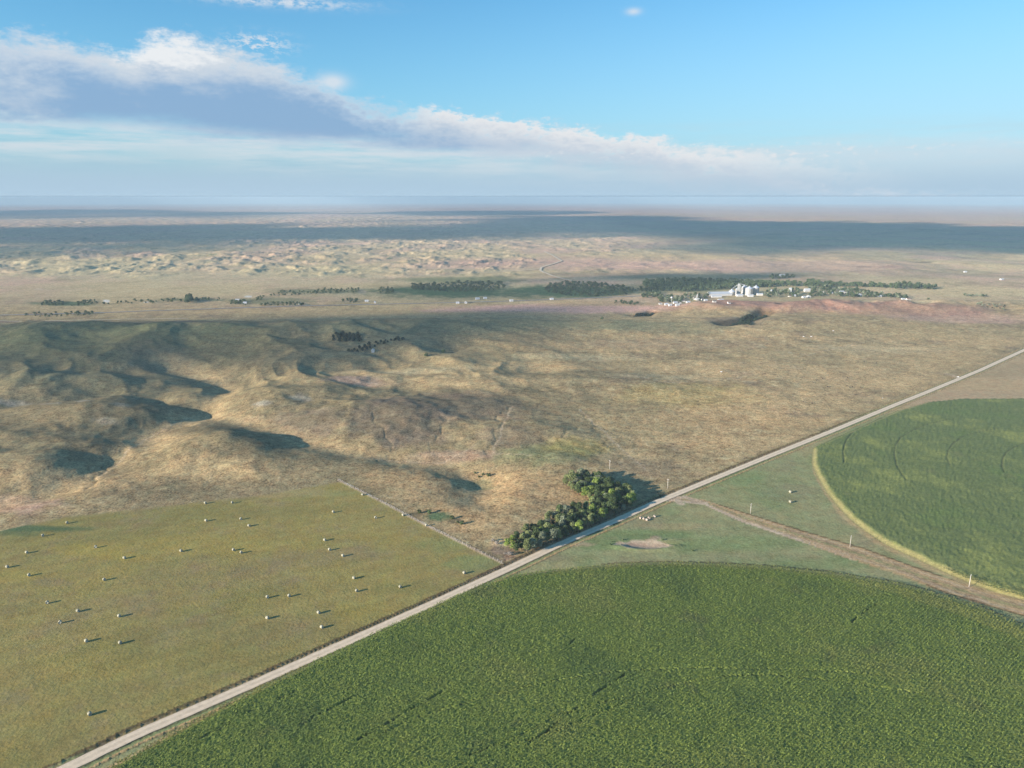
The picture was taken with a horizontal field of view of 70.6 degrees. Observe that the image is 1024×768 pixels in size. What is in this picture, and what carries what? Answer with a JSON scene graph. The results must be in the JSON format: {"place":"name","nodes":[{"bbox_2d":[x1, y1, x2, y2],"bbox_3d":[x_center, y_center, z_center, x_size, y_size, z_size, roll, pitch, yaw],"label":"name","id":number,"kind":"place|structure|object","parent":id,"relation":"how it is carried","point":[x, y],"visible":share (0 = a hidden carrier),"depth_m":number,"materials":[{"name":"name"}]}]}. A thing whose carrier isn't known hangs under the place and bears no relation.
{"place":"outdoors","nodes":[
{"label":"outdoors","id":0,"kind":"place"},
{"bbox_2d":[0,318,177,320],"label":"dirt road","id":1,"kind":"structure","parent":0,"point":[116,319],"depth_m":1469.01,"materials":[{"name":"beige soil"}]},
{"bbox_2d":[0,203,1023,767],"bbox_3d":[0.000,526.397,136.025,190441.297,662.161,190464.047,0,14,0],"label":"ground","id":2,"kind":"structure","parent":0,"point":[142,433],"depth_m":864.34,"materials":[{"name":"plant"}]},
{"bbox_2d":[25,286,638,316],"bbox_3d":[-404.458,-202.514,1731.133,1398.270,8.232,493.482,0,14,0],"label":"creek brush","id":3,"kind":"object","parent":2,"relation":"on","point":[231,302],"visible":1,"depth_m":1704.74,"materials":[{"name":"green plant"}]},
{"bbox_2d":[10,295,702,314],"bbox_3d":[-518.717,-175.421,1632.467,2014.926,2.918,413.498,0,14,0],"label":"highway","id":4,"kind":"structure","parent":2,"relation":"on","point":[325,305],"depth_m":1648.32,"materials":[{"name":"grey asphalt"}]},
{"bbox_2d":[340,480,466,544],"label":"wire fence","id":5,"kind":"object","parent":2,"relation":"on","point":[399,509],"visible":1,"depth_m":579.60,"materials":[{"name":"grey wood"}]},
{"bbox_2d":[504,538,510,547],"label":"broadleaf tree","id":6,"kind":"object","parent":2,"relation":"on","point":[507,542],"visible":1,"depth_m":508.47,"materials":[{"name":"green plant"}]},
{"bbox_2d":[510,535,516,541],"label":"broadleaf tree","id":7,"kind":"object","parent":2,"relation":"on","point":[512,537],"visible":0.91,"depth_m":515.18,"materials":[{"name":"green plant"}]},
{"bbox_2d":[513,542,518,551],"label":"broadleaf tree","id":8,"kind":"object","parent":2,"relation":"on","point":[516,545],"visible":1,"depth_m":503.28,"materials":[{"name":"green plant"}]},
{"bbox_2d":[513,531,519,538],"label":"broadleaf tree","id":9,"kind":"object","parent":2,"relation":"on","point":[517,533],"visible":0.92,"depth_m":519.64,"materials":[{"name":"green plant"}]},
{"bbox_2d":[519,533,526,542],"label":"broadleaf tree","id":10,"kind":"object","parent":2,"relation":"on","point":[523,537],"visible":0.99,"depth_m":515.08,"materials":[{"name":"green plant"}]},
{"bbox_2d":[521,523,529,531],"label":"broadleaf tree","id":11,"kind":"object","parent":2,"relation":"on","point":[525,527],"visible":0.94,"depth_m":527.58,"materials":[{"name":"green plant"}]},
{"bbox_2d":[522,538,531,551],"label":"broadleaf tree","id":12,"kind":"object","parent":2,"relation":"on","point":[526,544],"visible":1,"depth_m":501.69,"materials":[{"name":"green plant"}]},
{"bbox_2d":[525,530,531,537],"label":"broadleaf tree","id":13,"kind":"object","parent":2,"relation":"on","point":[528,533],"visible":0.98,"depth_m":518.47,"materials":[{"name":"green plant"}]},
{"bbox_2d":[529,538,536,549],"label":"broadleaf tree","id":14,"kind":"object","parent":2,"relation":"on","point":[533,541],"visible":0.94,"depth_m":505.02,"materials":[{"name":"green plant"}]},
{"bbox_2d":[531,527,540,537],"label":"broadleaf tree","id":15,"kind":"object","parent":2,"relation":"on","point":[536,531],"visible":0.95,"depth_m":519.75,"materials":[{"name":"green plant"}]},
{"bbox_2d":[410,280,663,296],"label":"valley woods","id":16,"kind":"object","parent":2,"relation":"on","point":[585,286],"visible":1,"depth_m":1952.11,"materials":[{"name":"green plant"}]},
{"bbox_2d":[536,539,542,547],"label":"broadleaf tree","id":17,"kind":"object","parent":2,"relation":"on","point":[539,542],"visible":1,"depth_m":509.17,"materials":[{"name":"green plant"}]},
{"bbox_2d":[537,520,544,526],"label":"broadleaf tree","id":18,"kind":"object","parent":2,"relation":"on","point":[540,523],"visible":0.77,"depth_m":532.73,"materials":[{"name":"green plant"}]},
{"bbox_2d":[538,531,546,541],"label":"broadleaf tree","id":19,"kind":"object","parent":2,"relation":"on","point":[542,535],"visible":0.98,"depth_m":513.85,"materials":[{"name":"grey plant"}]},
{"bbox_2d":[543,522,550,532],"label":"broadleaf tree","id":20,"kind":"object","parent":2,"relation":"on","point":[547,525],"visible":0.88,"depth_m":526.61,"materials":[{"name":"green plant"}]},
{"bbox_2d":[549,528,558,542],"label":"broadleaf tree","id":21,"kind":"object","parent":2,"relation":"on","point":[553,533],"visible":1,"depth_m":516.68,"materials":[{"name":"green plant"}]},
{"bbox_2d":[551,511,557,518],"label":"broadleaf tree","id":22,"kind":"object","parent":2,"relation":"on","point":[554,513],"visible":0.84,"depth_m":551.84,"materials":[{"name":"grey plant"}]},
{"bbox_2d":[556,528,562,538],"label":"broadleaf tree","id":23,"kind":"object","parent":2,"relation":"on","point":[558,535],"visible":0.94,"depth_m":519.48,"materials":[{"name":"green plant"}]},
{"bbox_2d":[556,504,563,511],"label":"broadleaf tree","id":24,"kind":"object","parent":2,"relation":"on","point":[559,506],"visible":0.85,"depth_m":559.31,"materials":[{"name":"green plant"}]},
{"bbox_2d":[558,519,565,526],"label":"broadleaf tree","id":25,"kind":"object","parent":2,"relation":"on","point":[561,522],"visible":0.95,"depth_m":534.31,"materials":[{"name":"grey plant"}]},
{"bbox_2d":[558,515,566,522],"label":"broadleaf tree","id":26,"kind":"object","parent":2,"relation":"on","point":[563,517],"visible":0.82,"depth_m":539.16,"materials":[{"name":"green plant"}]},
{"bbox_2d":[106,560,1023,767],"bbox_3d":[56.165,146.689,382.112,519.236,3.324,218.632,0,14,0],"label":"corn plants","id":27,"kind":"object","parent":2,"relation":"on","point":[592,676],"visible":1,"depth_m":364.60,"materials":[{"name":"green plant"}]},
{"bbox_2d":[561,504,569,513],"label":"broadleaf tree","id":28,"kind":"object","parent":2,"relation":"on","point":[564,506],"visible":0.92,"depth_m":558.28,"materials":[{"name":"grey plant"}]},
{"bbox_2d":[562,477,568,484],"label":"broadleaf tree","id":29,"kind":"object","parent":2,"relation":"on","point":[564,480],"visible":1,"depth_m":617.46,"materials":[{"name":"green plant"}]},
{"bbox_2d":[563,528,568,536],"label":"broadleaf tree","id":30,"kind":"object","parent":2,"relation":"on","point":[566,530],"visible":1,"depth_m":526.35,"materials":[{"name":"green plant"}]},
{"bbox_2d":[566,516,574,526],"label":"broadleaf tree","id":31,"kind":"object","parent":2,"relation":"on","point":[569,519],"visible":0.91,"depth_m":536.95,"materials":[{"name":"green plant"}]},
{"bbox_2d":[567,470,576,480],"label":"broadleaf tree","id":32,"kind":"object","parent":2,"relation":"on","point":[571,476],"visible":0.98,"depth_m":618.48,"materials":[{"name":"green plant"}]},
{"bbox_2d":[569,521,574,529],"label":"broadleaf tree","id":33,"kind":"object","parent":2,"relation":"on","point":[572,524],"visible":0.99,"depth_m":533.67,"materials":[{"name":"green plant"}]},
{"bbox_2d":[570,501,576,510],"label":"broadleaf tree","id":34,"kind":"object","parent":2,"relation":"on","point":[572,503],"visible":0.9,"depth_m":564.00,"materials":[{"name":"green plant"}]},
{"bbox_2d":[572,526,576,532],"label":"broadleaf tree","id":35,"kind":"object","parent":2,"relation":"on","point":[575,529],"visible":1,"depth_m":530.39,"materials":[{"name":"green plant"}]},
{"bbox_2d":[574,482,581,494],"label":"broadleaf tree","id":36,"kind":"object","parent":2,"relation":"on","point":[578,486],"visible":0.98,"depth_m":597.78,"materials":[{"name":"green plant"}]},
{"bbox_2d":[574,502,582,511],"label":"broadleaf tree","id":37,"kind":"object","parent":2,"relation":"on","point":[578,505],"visible":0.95,"depth_m":561.39,"materials":[{"name":"green plant"}]},
{"bbox_2d":[575,520,582,532],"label":"broadleaf tree","id":38,"kind":"object","parent":2,"relation":"on","point":[578,523],"visible":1,"depth_m":532.61,"materials":[{"name":"green plant"}]},
{"bbox_2d":[577,468,584,476],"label":"broadleaf tree","id":39,"kind":"object","parent":2,"relation":"on","point":[581,471],"visible":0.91,"depth_m":628.22,"materials":[{"name":"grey plant"}]},
{"bbox_2d":[580,509,586,516],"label":"broadleaf tree","id":40,"kind":"object","parent":2,"relation":"on","point":[583,512],"visible":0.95,"depth_m":554.26,"materials":[{"name":"green plant"}]},
{"bbox_2d":[581,487,588,495],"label":"broadleaf tree","id":41,"kind":"object","parent":2,"relation":"on","point":[585,490],"visible":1,"depth_m":591.51,"materials":[{"name":"green plant"}]},
{"bbox_2d":[582,501,588,508],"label":"broadleaf tree","id":42,"kind":"object","parent":2,"relation":"on","point":[586,503],"visible":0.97,"depth_m":567.90,"materials":[{"name":"green plant"}]},
{"bbox_2d":[587,515,593,523],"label":"broadleaf tree","id":43,"kind":"object","parent":2,"relation":"on","point":[590,519],"visible":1,"depth_m":542.33,"materials":[{"name":"green plant"}]},
{"bbox_2d":[587,485,594,493],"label":"broadleaf tree","id":44,"kind":"object","parent":2,"relation":"on","point":[591,489],"visible":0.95,"depth_m":592.75,"materials":[{"name":"green plant"}]},
{"bbox_2d":[589,503,596,512],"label":"broadleaf tree","id":45,"kind":"object","parent":2,"relation":"on","point":[592,507],"visible":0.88,"depth_m":557.08,"materials":[{"name":"green plant"}]},
{"bbox_2d":[589,497,596,503],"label":"broadleaf tree","id":46,"kind":"object","parent":2,"relation":"on","point":[591,500],"visible":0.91,"depth_m":574.94,"materials":[{"name":"green plant"}]},
{"bbox_2d":[591,513,598,521],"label":"broadleaf tree","id":47,"kind":"object","parent":2,"relation":"on","point":[594,517],"visible":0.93,"depth_m":545.49,"materials":[{"name":"green plant"}]},
{"bbox_2d":[592,477,599,486],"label":"broadleaf tree","id":48,"kind":"object","parent":2,"relation":"on","point":[596,480],"visible":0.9,"depth_m":605.43,"materials":[{"name":"green plant"}]},
{"bbox_2d":[594,492,599,499],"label":"broadleaf tree","id":49,"kind":"object","parent":2,"relation":"on","point":[596,494],"visible":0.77,"depth_m":582.61,"materials":[{"name":"green plant"}]},
{"bbox_2d":[593,485,601,493],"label":"broadleaf tree","id":50,"kind":"object","parent":2,"relation":"on","point":[597,488],"visible":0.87,"depth_m":589.95,"materials":[{"name":"green plant"}]},
{"bbox_2d":[594,498,601,505],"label":"broadleaf tree","id":51,"kind":"object","parent":2,"relation":"on","point":[598,501],"visible":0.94,"depth_m":572.30,"materials":[{"name":"green plant"}]},
{"bbox_2d":[598,507,605,519],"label":"broadleaf tree","id":52,"kind":"object","parent":2,"relation":"on","point":[601,513],"visible":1,"depth_m":553.41,"materials":[{"name":"green plant"}]},
{"bbox_2d":[602,478,611,486],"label":"broadleaf tree","id":53,"kind":"object","parent":2,"relation":"on","point":[607,480],"visible":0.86,"depth_m":606.01,"materials":[{"name":"green plant"}]},
{"bbox_2d":[603,493,610,501],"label":"broadleaf tree","id":54,"kind":"object","parent":2,"relation":"on","point":[606,496],"visible":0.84,"depth_m":578.10,"materials":[{"name":"green plant"}]},
{"bbox_2d":[604,501,612,511],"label":"broadleaf tree","id":55,"kind":"object","parent":2,"relation":"on","point":[608,505],"visible":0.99,"depth_m":563.82,"materials":[{"name":"green plant"}]},
{"bbox_2d":[606,483,613,490],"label":"broadleaf tree","id":56,"kind":"object","parent":2,"relation":"on","point":[608,485],"visible":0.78,"depth_m":602.55,"materials":[{"name":"green plant"}]},
{"bbox_2d":[608,497,617,503],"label":"broadleaf tree","id":57,"kind":"object","parent":2,"relation":"on","point":[613,500],"visible":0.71,"depth_m":571.97,"materials":[{"name":"green plant"}]},
{"bbox_2d":[612,504,618,512],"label":"broadleaf tree","id":58,"kind":"object","parent":2,"relation":"on","point":[615,508],"visible":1,"depth_m":562.44,"materials":[{"name":"green plant"}]},
{"bbox_2d":[615,487,623,494],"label":"broadleaf tree","id":59,"kind":"object","parent":2,"relation":"on","point":[619,489],"visible":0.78,"depth_m":592.03,"materials":[{"name":"green plant"}]},
{"bbox_2d":[617,499,624,505],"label":"broadleaf tree","id":60,"kind":"object","parent":2,"relation":"on","point":[620,502],"visible":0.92,"depth_m":573.84,"materials":[{"name":"green plant"}]},
{"bbox_2d":[621,496,627,504],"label":"broadleaf tree","id":61,"kind":"object","parent":2,"relation":"on","point":[625,500],"visible":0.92,"depth_m":577.61,"materials":[{"name":"green plant"}]},
{"bbox_2d":[624,493,633,501],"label":"broadleaf tree","id":62,"kind":"object","parent":2,"relation":"on","point":[628,496],"visible":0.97,"depth_m":580.20,"materials":[{"name":"green plant"}]},
{"bbox_2d":[633,312,767,325],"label":"canyon cedars","id":63,"kind":"object","parent":2,"relation":"on","point":[748,320],"visible":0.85,"depth_m":1440.78,"materials":[{"name":"green plant"}]},
{"bbox_2d":[707,291,732,295],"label":"long shed","id":64,"kind":"structure","parent":2,"relation":"on","point":[725,293],"depth_m":1821.84,"materials":[{"name":"white paint"}]},
{"bbox_2d":[735,283,746,293],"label":"grain elevator","id":65,"kind":"object","parent":2,"relation":"on","point":[738,288],"visible":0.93,"depth_m":1839.70,"materials":[{"name":"metal"}]},
{"bbox_2d":[741,285,746,293],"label":"grain bin","id":66,"kind":"object","parent":2,"relation":"on","point":[743,289],"visible":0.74,"depth_m":1855.94,"materials":[{"name":"silver metal"}]},
{"bbox_2d":[745,286,752,294],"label":"grain bin","id":67,"kind":"object","parent":2,"relation":"on","point":[749,290],"visible":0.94,"depth_m":1822.48,"materials":[{"name":"silver metal"}]},
{"bbox_2d":[753,285,759,294],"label":"grain bin","id":68,"kind":"object","parent":2,"relation":"on","point":[755,289],"visible":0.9,"depth_m":1834.31,"materials":[{"name":"silver metal"}]},
{"bbox_2d":[642,276,896,290],"bbox_3d":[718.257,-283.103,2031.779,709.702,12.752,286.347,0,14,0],"label":"creek woods","id":69,"kind":"object","parent":2,"relation":"on","point":[700,281],"visible":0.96,"depth_m":2020.83,"materials":[{"name":"green plant"}]},
{"bbox_2d":[811,398,1023,599],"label":"corn canopy","id":70,"kind":"object","parent":2,"relation":"on","point":[939,485],"visible":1,"depth_m":620.99,"materials":[{"name":"green plant"}]},
{"bbox_2d":[944,567,1023,596],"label":"corn plants","id":71,"kind":"object","parent":2,"relation":"on","point":[1016,593],"visible":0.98,"depth_m":458.82,"materials":[{"name":"green plant"}]},
{"bbox_2d":[0,0,1023,203],"label":"sky","id":72,"kind":"structure","parent":0,"point":[102,101],"materials":[{"name":"blue"}]},
{"bbox_2d":[57,349,1023,767],"bbox_3d":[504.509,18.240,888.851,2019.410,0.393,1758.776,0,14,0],"label":"gravel road","id":73,"kind":"structure","parent":0,"point":[155,725],"depth_m":432.42,"materials":[{"name":"beige gravel"}]},
{"bbox_2d":[539,251,572,280],"bbox_3d":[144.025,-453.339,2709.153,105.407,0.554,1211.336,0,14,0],"label":"dirt road","id":74,"kind":"structure","parent":0,"point":[540,269],"depth_m":2534.89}
]}

